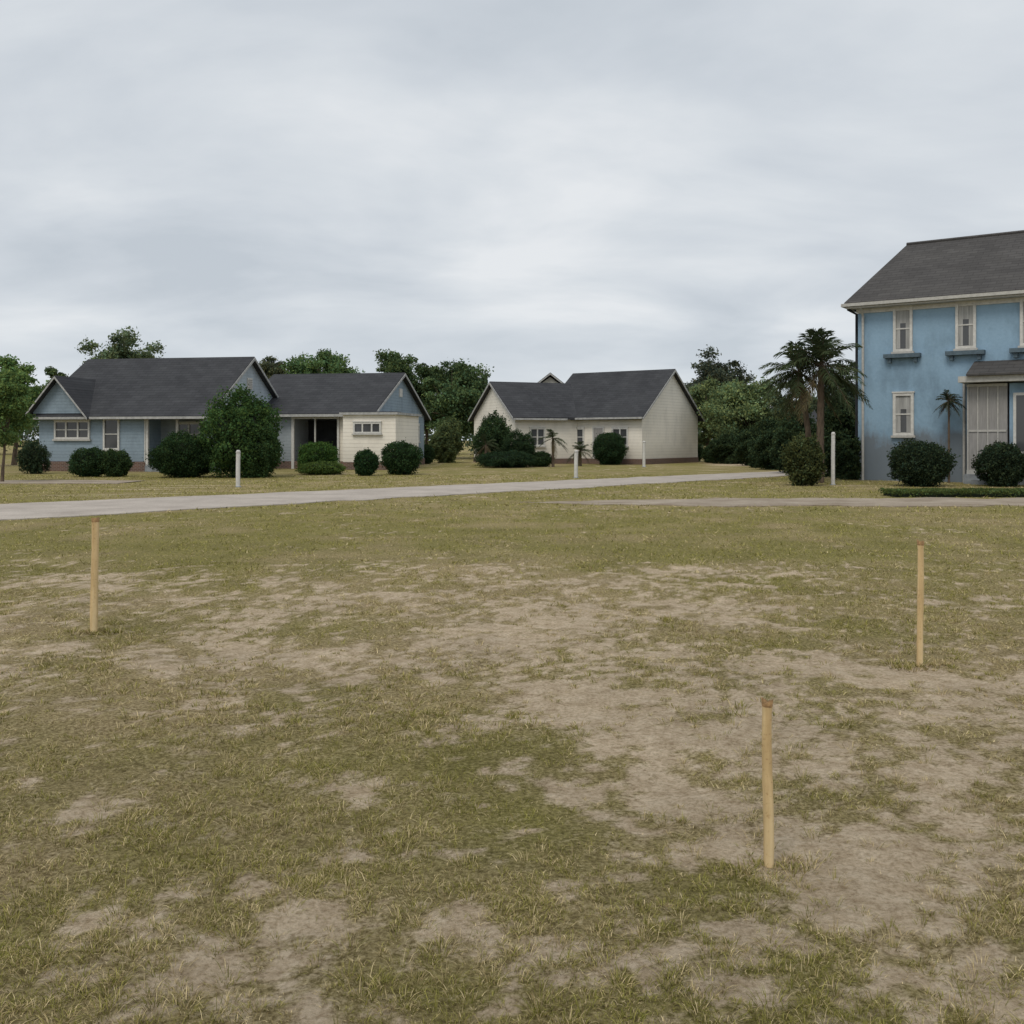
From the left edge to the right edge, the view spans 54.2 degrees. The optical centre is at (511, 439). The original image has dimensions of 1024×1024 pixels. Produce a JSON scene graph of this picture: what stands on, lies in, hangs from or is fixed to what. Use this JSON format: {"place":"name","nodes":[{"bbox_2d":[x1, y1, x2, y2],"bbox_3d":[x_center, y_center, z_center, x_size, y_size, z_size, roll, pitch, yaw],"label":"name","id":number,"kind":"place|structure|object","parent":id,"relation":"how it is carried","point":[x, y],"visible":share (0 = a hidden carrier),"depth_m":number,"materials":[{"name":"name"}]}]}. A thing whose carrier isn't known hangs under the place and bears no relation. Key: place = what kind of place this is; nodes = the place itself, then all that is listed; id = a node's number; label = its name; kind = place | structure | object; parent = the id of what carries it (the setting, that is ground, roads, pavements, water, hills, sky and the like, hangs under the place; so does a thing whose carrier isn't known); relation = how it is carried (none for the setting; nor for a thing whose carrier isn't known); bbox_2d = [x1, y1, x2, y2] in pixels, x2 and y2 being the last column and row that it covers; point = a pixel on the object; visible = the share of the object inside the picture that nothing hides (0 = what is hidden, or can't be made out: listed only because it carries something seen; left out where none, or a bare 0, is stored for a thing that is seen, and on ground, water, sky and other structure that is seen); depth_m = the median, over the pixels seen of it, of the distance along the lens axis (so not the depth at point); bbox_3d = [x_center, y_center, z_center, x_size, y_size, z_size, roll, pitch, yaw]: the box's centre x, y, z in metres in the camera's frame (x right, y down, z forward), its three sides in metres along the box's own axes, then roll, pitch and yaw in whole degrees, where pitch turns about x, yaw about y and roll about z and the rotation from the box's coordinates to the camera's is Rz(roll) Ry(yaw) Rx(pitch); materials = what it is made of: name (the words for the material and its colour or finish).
{"place":"outdoors","nodes":[
{"label":"outdoors","id":0,"kind":"place"},
{"bbox_2d":[0,480,144,483],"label":"driveway","id":1,"kind":"structure","parent":0,"point":[63,481],"depth_m":37.98,"materials":[{"name":"grey concrete"}]},
{"bbox_2d":[0,470,826,520],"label":"road","id":2,"kind":"structure","parent":0,"point":[32,510],"depth_m":27.48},
{"bbox_2d":[0,440,1023,1023],"bbox_3d":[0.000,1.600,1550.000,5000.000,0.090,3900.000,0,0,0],"label":"ground","id":3,"kind":"structure","parent":0,"point":[886,894],"depth_m":5.23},
{"bbox_2d":[0,367,38,481],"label":"young tree","id":4,"kind":"object","parent":3,"relation":"on","point":[14,399],"visible":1,"depth_m":37.78,"materials":[{"name":"green plant"}]},
{"bbox_2d":[0,354,43,464],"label":"broadleaf tree","id":5,"kind":"object","parent":3,"relation":"on","point":[10,363],"visible":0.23,"depth_m":63.86,"materials":[{"name":"green plant"}]},
{"bbox_2d":[15,438,52,473],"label":"garden shrub","id":6,"kind":"object","parent":3,"relation":"on","point":[30,456],"visible":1,"depth_m":47.12,"materials":[{"name":"green plant"}]},
{"bbox_2d":[36,366,68,388],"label":"broadleaf tree","id":7,"kind":"object","parent":3,"relation":"on","point":[51,372],"visible":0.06,"depth_m":73.76,"materials":[{"name":"green plant"}]},
{"bbox_2d":[66,446,105,476],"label":"shrub","id":8,"kind":"object","parent":3,"relation":"on","point":[83,462],"visible":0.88,"depth_m":43.20,"materials":[{"name":"green plant"}]},
{"bbox_2d":[90,517,99,631],"bbox_3d":[-3.442,1.171,8.246,0.073,1.068,0.065,0,0,0],"label":"wooden stake","id":9,"kind":"object","parent":3,"relation":"on","point":[94,578],"visible":0.9,"depth_m":8.23,"materials":[{"name":"brown wood"}]},
{"bbox_2d":[96,448,134,476],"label":"shrub","id":10,"kind":"object","parent":3,"relation":"on","point":[117,463],"visible":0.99,"depth_m":43.27,"materials":[{"name":"green plant"}]},
{"bbox_2d":[77,326,165,363],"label":"broadleaf tree","id":11,"kind":"object","parent":3,"relation":"on","point":[126,340],"visible":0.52,"depth_m":74.75,"materials":[{"name":"green plant"}]},
{"bbox_2d":[25,357,278,471],"bbox_3d":[-19.053,-1.484,55.499,10.080,6.168,11.090,0,0,10],"label":"blue bungalow","id":12,"kind":"object","parent":3,"relation":"on","point":[137,407],"visible":0.52,"depth_m":51.55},
{"bbox_2d":[52,419,90,440],"bbox_3d":[-22.550,-0.510,51.216,2.120,1.100,0.140,0,0,10],"label":"window","id":13,"kind":"structure","parent":12,"relation":"in","point":[65,430],"depth_m":51.24,"materials":[{"name":"white glass"}]},
{"bbox_2d":[103,419,119,450],"bbox_3d":[-20.383,-0.285,50.834,1.020,1.750,0.140,0,0,10],"label":"window","id":14,"kind":"structure","parent":12,"relation":"in","point":[111,427],"depth_m":50.88,"materials":[{"name":"grey glass"}]},
{"bbox_2d":[179,421,200,436],"bbox_3d":[-16.757,-0.285,51.819,1.420,1.350,0.140,0,0,10],"label":"window","id":15,"kind":"structure","parent":12,"relation":"in","point":[192,425],"depth_m":51.83,"materials":[{"name":"grey glass"}]},
{"bbox_2d":[143,428,216,477],"bbox_3d":[-14.061,0.554,42.918,3.424,2.167,3.328,0,0,-38],"label":"shrub","id":16,"kind":"object","parent":3,"relation":"on","point":[183,454],"visible":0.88,"depth_m":42.05,"materials":[{"name":"green plant"}]},
{"bbox_2d":[235,450,240,486],"bbox_3d":[-9.328,1.020,34.043,0.260,1.360,0.260,0,0,0],"label":"white post","id":17,"kind":"object","parent":3,"relation":"on","point":[238,452],"visible":0.87,"depth_m":33.98,"materials":[{"name":"concrete"}]},
{"bbox_2d":[193,383,286,477],"bbox_3d":[-11.690,-0.435,42.996,4.070,4.171,3.957,0,0,0],"label":"shrub","id":18,"kind":"object","parent":3,"relation":"on","point":[231,424],"visible":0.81,"depth_m":42.16,"materials":[{"name":"green plant"}]},
{"bbox_2d":[234,420,284,477],"bbox_3d":[-10.788,0.401,42.638,2.279,2.489,2.212,0,0,0],"label":"shrub","id":19,"kind":"object","parent":3,"relation":"on","point":[264,447],"visible":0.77,"depth_m":42.08,"materials":[{"name":"green plant"}]},
{"bbox_2d":[259,355,288,378],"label":"broadleaf tree","id":20,"kind":"object","parent":3,"relation":"on","point":[269,367],"visible":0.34,"depth_m":81.05,"materials":[{"name":"green plant"}]},
{"bbox_2d":[294,441,339,466],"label":"shrub","id":21,"kind":"object","parent":3,"relation":"on","point":[316,451],"visible":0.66,"depth_m":47.12,"materials":[{"name":"green plant"}]},
{"bbox_2d":[295,460,346,474],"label":"shrub","id":22,"kind":"object","parent":3,"relation":"on","point":[324,467],"visible":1,"depth_m":45.76,"materials":[{"name":"green plant"}]},
{"bbox_2d":[278,348,364,373],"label":"broadleaf tree","id":23,"kind":"object","parent":3,"relation":"on","point":[327,361],"visible":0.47,"depth_m":78.40,"materials":[{"name":"green plant"}]},
{"bbox_2d":[260,373,430,469],"bbox_3d":[-9.903,-1.234,60.415,10.060,5.668,13.100,0,0,10],"label":"blue bungalow","id":24,"kind":"object","parent":3,"relation":"on","point":[350,415],"visible":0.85,"depth_m":56.75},
{"bbox_2d":[352,421,381,434],"bbox_3d":[-7.760,-0.635,53.508,1.670,0.750,0.140,0,0,10],"label":"window","id":25,"kind":"structure","parent":24,"relation":"in","point":[374,427],"depth_m":53.53,"materials":[{"name":"white glass"}]},
{"bbox_2d":[353,447,379,475],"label":"shrub","id":26,"kind":"object","parent":3,"relation":"on","point":[365,460],"visible":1,"depth_m":44.46,"materials":[{"name":"green plant"}]},
{"bbox_2d":[0,399,798,450],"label":"distant trees","id":27,"kind":"object","parent":3,"relation":"on","point":[34,428],"visible":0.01,"depth_m":108.63,"materials":[{"name":"green plant"}]},
{"bbox_2d":[373,349,427,406],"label":"broadleaf tree","id":28,"kind":"object","parent":3,"relation":"on","point":[393,363],"visible":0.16,"depth_m":85.22,"materials":[{"name":"green plant"}]},
{"bbox_2d":[379,437,423,474],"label":"shrub","id":29,"kind":"object","parent":3,"relation":"on","point":[403,457],"visible":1,"depth_m":45.74,"materials":[{"name":"green plant"}]},
{"bbox_2d":[409,363,440,443],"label":"broadleaf tree","id":30,"kind":"object","parent":3,"relation":"on","point":[423,370],"visible":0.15,"depth_m":86.91,"materials":[{"name":"green plant"}]},
{"bbox_2d":[424,443,434,463],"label":"shrub","id":31,"kind":"object","parent":3,"relation":"on","point":[429,454],"visible":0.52,"depth_m":66.70,"materials":[{"name":"green plant"}]},
{"bbox_2d":[427,415,465,462],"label":"shrub","id":32,"kind":"object","parent":3,"relation":"on","point":[446,443],"visible":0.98,"depth_m":69.42,"materials":[{"name":"green plant"}]},
{"bbox_2d":[420,357,493,439],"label":"broadleaf tree","id":33,"kind":"object","parent":3,"relation":"on","point":[458,394],"visible":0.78,"depth_m":82.59,"materials":[{"name":"green plant"}]},
{"bbox_2d":[475,373,489,393],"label":"broadleaf tree","id":34,"kind":"object","parent":3,"relation":"on","point":[485,381],"visible":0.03,"depth_m":91.55,"materials":[{"name":"green plant"}]},
{"bbox_2d":[472,433,501,466],"bbox_3d":[-1.505,0.652,59.392,1.920,2.097,1.379,0,0,25],"label":"palm","id":35,"kind":"object","parent":3,"relation":"on","point":[485,441],"visible":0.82,"depth_m":59.19,"materials":[{"name":"green plant"}]},
{"bbox_2d":[469,410,513,460],"bbox_3d":[-1.240,-0.206,62.166,2.867,3.705,2.864,0,0,0],"label":"shrub","id":36,"kind":"object","parent":3,"relation":"on","point":[497,430],"visible":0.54,"depth_m":61.53,"materials":[{"name":"green plant"}]},
{"bbox_2d":[472,450,539,467],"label":"shrub","id":37,"kind":"object","parent":3,"relation":"on","point":[506,459],"visible":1,"depth_m":57.28,"materials":[{"name":"green plant"}]},
{"bbox_2d":[500,428,535,466],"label":"shrub","id":38,"kind":"object","parent":3,"relation":"on","point":[516,439],"visible":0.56,"depth_m":59.34,"materials":[{"name":"green plant"}]},
{"bbox_2d":[529,450,554,466],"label":"shrub","id":39,"kind":"object","parent":3,"relation":"on","point":[545,459],"visible":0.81,"depth_m":59.25,"materials":[{"name":"green plant"}]},
{"bbox_2d":[537,429,567,466],"bbox_3d":[2.503,0.511,59.031,1.642,2.377,1.432,0,0,-27],"label":"palm","id":40,"kind":"object","parent":3,"relation":"on","point":[552,434],"visible":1,"depth_m":59.04,"materials":[{"name":"green plant"}]},
{"bbox_2d":[573,450,578,477],"bbox_3d":[2.695,1.061,42.105,0.286,1.279,0.286,0,0,0],"label":"white post","id":41,"kind":"object","parent":3,"relation":"on","point":[575,463],"visible":0.86,"depth_m":42.04,"materials":[{"name":"concrete"}]},
{"bbox_2d":[566,441,592,465],"bbox_3d":[4.170,0.875,61.502,1.697,1.650,1.650,0,0,0],"label":"palm","id":42,"kind":"object","parent":3,"relation":"on","point":[580,447],"visible":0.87,"depth_m":61.42,"materials":[{"name":"green plant"}]},
{"bbox_2d":[468,369,704,464],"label":"cream cottage","id":43,"kind":"structure","parent":3,"relation":"on","point":[656,411],"depth_m":67.76,"materials":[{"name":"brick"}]},
{"bbox_2d":[576,427,584,446],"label":"window","id":44,"kind":"structure","parent":43,"relation":"in","point":[580,430],"depth_m":67.64,"materials":[{"name":"white glass"}]},
{"bbox_2d":[592,426,603,458],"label":"door","id":45,"kind":"structure","parent":43,"relation":"in","point":[599,430],"depth_m":66.91,"materials":[{"name":"white wood"}]},
{"bbox_2d":[611,427,628,446],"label":"window","id":46,"kind":"structure","parent":43,"relation":"in","point":[622,431],"depth_m":65.76,"materials":[{"name":"white glass"}]},
{"bbox_2d":[590,432,627,464],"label":"shrub","id":47,"kind":"object","parent":3,"relation":"on","point":[609,448],"visible":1,"depth_m":64.01,"materials":[{"name":"green plant"}]},
{"bbox_2d":[642,441,645,466],"bbox_3d":[7.822,0.880,59.259,0.302,1.641,0.302,0,0,0],"label":"white post","id":48,"kind":"object","parent":3,"relation":"on","point":[644,445],"visible":0.86,"depth_m":59.18,"materials":[{"name":"concrete"}]},
{"bbox_2d":[698,441,703,461],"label":"shrub","id":49,"kind":"object","parent":3,"relation":"on","point":[700,448],"visible":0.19,"depth_m":72.73,"materials":[{"name":"green plant"}]},
{"bbox_2d":[689,376,722,445],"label":"broadleaf tree","id":50,"kind":"object","parent":3,"relation":"on","point":[696,394],"visible":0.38,"depth_m":73.29,"materials":[{"name":"green plant"}]},
{"bbox_2d":[701,446,714,462],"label":"shrub","id":51,"kind":"object","parent":3,"relation":"on","point":[707,459],"visible":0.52,"depth_m":69.66,"materials":[{"name":"green plant"}]},
{"bbox_2d":[684,344,756,431],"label":"broadleaf tree","id":52,"kind":"object","parent":3,"relation":"on","point":[712,368],"visible":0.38,"depth_m":86.91,"materials":[{"name":"green plant"}]},
{"bbox_2d":[706,429,742,463],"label":"garden shrub","id":53,"kind":"object","parent":3,"relation":"on","point":[722,449],"visible":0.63,"depth_m":66.79,"materials":[{"name":"green plant"}]},
{"bbox_2d":[731,426,758,465],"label":"garden shrub","id":54,"kind":"object","parent":3,"relation":"on","point":[741,451],"visible":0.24,"depth_m":61.79,"materials":[{"name":"green plant"}]},
{"bbox_2d":[697,375,797,436],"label":"broadleaf tree","id":55,"kind":"object","parent":3,"relation":"on","point":[739,401],"visible":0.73,"depth_m":68.68,"materials":[{"name":"green plant"}]},
{"bbox_2d":[745,437,760,467],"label":"garden shrub","id":56,"kind":"object","parent":3,"relation":"on","point":[750,455],"visible":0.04,"depth_m":57.62,"materials":[{"name":"green plant"}]},
{"bbox_2d":[748,414,781,469],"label":"garden shrub","id":57,"kind":"object","parent":3,"relation":"on","point":[763,444],"visible":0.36,"depth_m":53.71,"materials":[{"name":"green plant"}]},
{"bbox_2d":[761,697,774,867],"bbox_3d":[0.982,1.371,3.839,0.047,0.764,0.056,0,0,0],"label":"wooden stake","id":58,"kind":"object","parent":3,"relation":"on","point":[768,812],"visible":0.84,"depth_m":3.82,"materials":[{"name":"brown wood"}]},
{"bbox_2d":[767,403,816,472],"bbox_3d":[13.620,-0.077,47.680,2.803,3.484,2.705,0,0,0],"label":"garden shrub","id":59,"kind":"object","parent":3,"relation":"on","point":[785,430],"visible":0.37,"depth_m":47.25,"materials":[{"name":"green plant"}]},
{"bbox_2d":[766,379,817,421],"bbox_3d":[17.338,-1.125,61.754,3.291,5.689,3.276,0,0,0],"label":"broadleaf tree","id":60,"kind":"object","parent":3,"relation":"on","point":[775,401],"visible":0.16,"depth_m":61.28,"materials":[{"name":"green plant"}]},
{"bbox_2d":[757,340,841,437],"bbox_3d":[10.799,-1.034,38.005,3.032,5.472,3.197,0,0,42],"label":"palm tree","id":61,"kind":"object","parent":3,"relation":"on","point":[797,384],"visible":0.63,"depth_m":37.90,"materials":[{"name":"green plant"}]},
{"bbox_2d":[778,431,826,485],"bbox_3d":[10.310,0.662,35.196,1.616,1.961,1.588,0,0,44],"label":"shrub","id":62,"kind":"object","parent":3,"relation":"on","point":[802,457],"visible":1,"depth_m":34.83,"materials":[{"name":"green plant"}]},
{"bbox_2d":[763,327,872,482],"bbox_3d":[11.320,-1.232,37.234,3.839,5.864,3.608,0,0,26],"label":"palm tree","id":63,"kind":"object","parent":3,"relation":"on","point":[818,342],"visible":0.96,"depth_m":37.03,"materials":[{"name":"green plant"}]},
{"bbox_2d":[810,362,854,412],"bbox_3d":[19.260,-1.454,58.260,3.267,6.365,3.460,0,0,-22],"label":"broadleaf tree","id":64,"kind":"object","parent":3,"relation":"on","point":[851,396],"visible":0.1,"depth_m":57.81,"materials":[{"name":"green plant"}]},
{"bbox_2d":[811,382,854,477],"bbox_3d":[13.945,-0.418,42.645,2.414,4.163,2.330,0,0,-12],"label":"garden shrub","id":65,"kind":"object","parent":3,"relation":"on","point":[832,423],"visible":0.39,"depth_m":42.09,"materials":[{"name":"green plant"}]},
{"bbox_2d":[830,432,835,484],"bbox_3d":[11.413,0.708,35.556,0.242,1.984,0.242,0,0,0],"label":"white post","id":66,"kind":"object","parent":3,"relation":"on","point":[833,434],"visible":0.86,"depth_m":35.50,"materials":[{"name":"concrete"}]},
{"bbox_2d":[829,435,861,479],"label":"garden shrub","id":67,"kind":"object","parent":3,"relation":"on","point":[847,461],"visible":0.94,"depth_m":39.99,"materials":[{"name":"green plant"}]},
{"bbox_2d":[916,539,923,666],"bbox_3d":[2.890,1.212,7.080,0.054,1.021,0.052,0,0,0],"label":"wooden stake","id":68,"kind":"object","parent":3,"relation":"on","point":[920,600],"visible":0.85,"depth_m":7.06,"materials":[{"name":"brown wood"}]},
{"bbox_2d":[887,437,959,486],"bbox_3d":[14.242,0.766,34.681,2.400,1.765,2.320,0,0,0],"label":"shrub","id":69,"kind":"object","parent":3,"relation":"on","point":[916,463],"visible":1,"depth_m":34.10,"materials":[{"name":"green plant"}]},
{"bbox_2d":[858,294,1023,481],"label":"walls","id":70,"kind":"structure","parent":3,"relation":"on","point":[931,374],"depth_m":38.53,"materials":[{"name":"blue paint"}]},
{"bbox_2d":[883,353,920,362],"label":"sill","id":71,"kind":"structure","parent":70,"relation":"attached to","point":[914,356],"depth_m":38.78,"materials":[{"name":"stone"}]},
{"bbox_2d":[891,305,913,353],"bbox_3d":[15.217,-4.325,38.950,0.840,1.930,0.140,0,0,35],"label":"window","id":72,"kind":"structure","parent":70,"relation":"attached to","point":[903,331],"depth_m":38.98,"materials":[{"name":"white glass"}]},
{"bbox_2d":[891,391,915,437],"bbox_3d":[15.233,-0.990,38.939,0.900,1.800,0.140,0,0,35],"label":"window","id":73,"kind":"structure","parent":70,"relation":"attached to","point":[903,414],"depth_m":38.96,"materials":[{"name":"white glass"}]},
{"bbox_2d":[847,308,964,479],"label":"downpipes","id":74,"kind":"object","parent":70,"relation":"attached to","point":[856,362],"visible":0.73,"depth_m":39.75,"materials":[{"name":"white metal"}]},
{"bbox_2d":[841,230,1023,313],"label":"roof","id":75,"kind":"structure","parent":70,"relation":"on","point":[979,268],"depth_m":39.64,"materials":[{"name":"grey"}]},
{"bbox_2d":[953,301,977,350],"bbox_3d":[17.076,-4.325,37.648,0.840,1.930,0.140,0,0,35],"label":"window","id":76,"kind":"structure","parent":70,"relation":"attached to","point":[965,327],"depth_m":37.68,"materials":[{"name":"white glass"}]},
{"bbox_2d":[945,350,985,360],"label":"sill","id":77,"kind":"structure","parent":70,"relation":"attached to","point":[952,354],"depth_m":37.44,"materials":[{"name":"stone"}]},
{"bbox_2d":[958,359,1023,383],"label":"porch roof","id":78,"kind":"structure","parent":70,"relation":"attached to","point":[996,371],"depth_m":36.12,"materials":[{"name":"grey"}]},
{"bbox_2d":[1009,348,1023,357],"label":"sill","id":79,"kind":"structure","parent":70,"relation":"attached to","point":[1015,351],"depth_m":36.52,"materials":[{"name":"stone"}]},
{"bbox_2d":[1013,392,1023,452],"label":"porch door and window","id":80,"kind":"structure","parent":70,"relation":"in","point":[1018,419],"depth_m":35.80,"materials":[{"name":"white wood"}]},
{"bbox_2d":[1018,297,1023,347],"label":"window","id":81,"kind":"structure","parent":70,"relation":"attached to","point":[1021,323],"depth_m":36.54,"materials":[{"name":"white glass"}]},
{"bbox_2d":[932,389,966,482],"bbox_3d":[16.428,-0.104,37.386,1.110,3.608,1.165,0,0,43],"label":"palm","id":82,"kind":"object","parent":3,"relation":"on","point":[950,398],"visible":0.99,"depth_m":37.31,"materials":[{"name":"green plant"}]},
{"bbox_2d":[878,487,1023,496],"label":"hedge","id":83,"kind":"object","parent":3,"relation":"on","point":[960,492],"visible":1,"depth_m":27.95,"materials":[{"name":"green plant"}]},
{"bbox_2d":[963,474,1023,484],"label":"porch step","id":84,"kind":"object","parent":3,"relation":"on","point":[972,479],"visible":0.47,"depth_m":36.32,"materials":[{"name":"grey concrete"}]},
{"bbox_2d":[967,383,1023,473],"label":"porch shutters","id":85,"kind":"object","parent":3,"relation":"on","point":[989,413],"visible":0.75,"depth_m":36.42,"materials":[{"name":"white wood"}]},
{"bbox_2d":[971,440,1023,486],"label":"shrub","id":86,"kind":"object","parent":3,"relation":"on","point":[999,464],"visible":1,"depth_m":34.07,"materials":[{"name":"green plant"}]},
{"bbox_2d":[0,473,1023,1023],"bbox_3d":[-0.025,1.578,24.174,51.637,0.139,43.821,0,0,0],"label":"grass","id":87,"kind":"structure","parent":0,"point":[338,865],"depth_m":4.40,"materials":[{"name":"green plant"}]},
{"bbox_2d":[0,0,1023,439],"label":"sky","id":88,"kind":"structure","parent":0,"point":[528,190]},
{"bbox_2d":[537,373,562,382],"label":"grey roof house","id":89,"kind":"structure","parent":0,"point":[550,378],"depth_m":84.00,"materials":[{"name":"white wood"}]},
{"bbox_2d":[520,497,1023,506],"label":"path","id":90,"kind":"structure","parent":0,"point":[861,502],"depth_m":25.28,"materials":[{"name":"grey concrete"}]}
]}

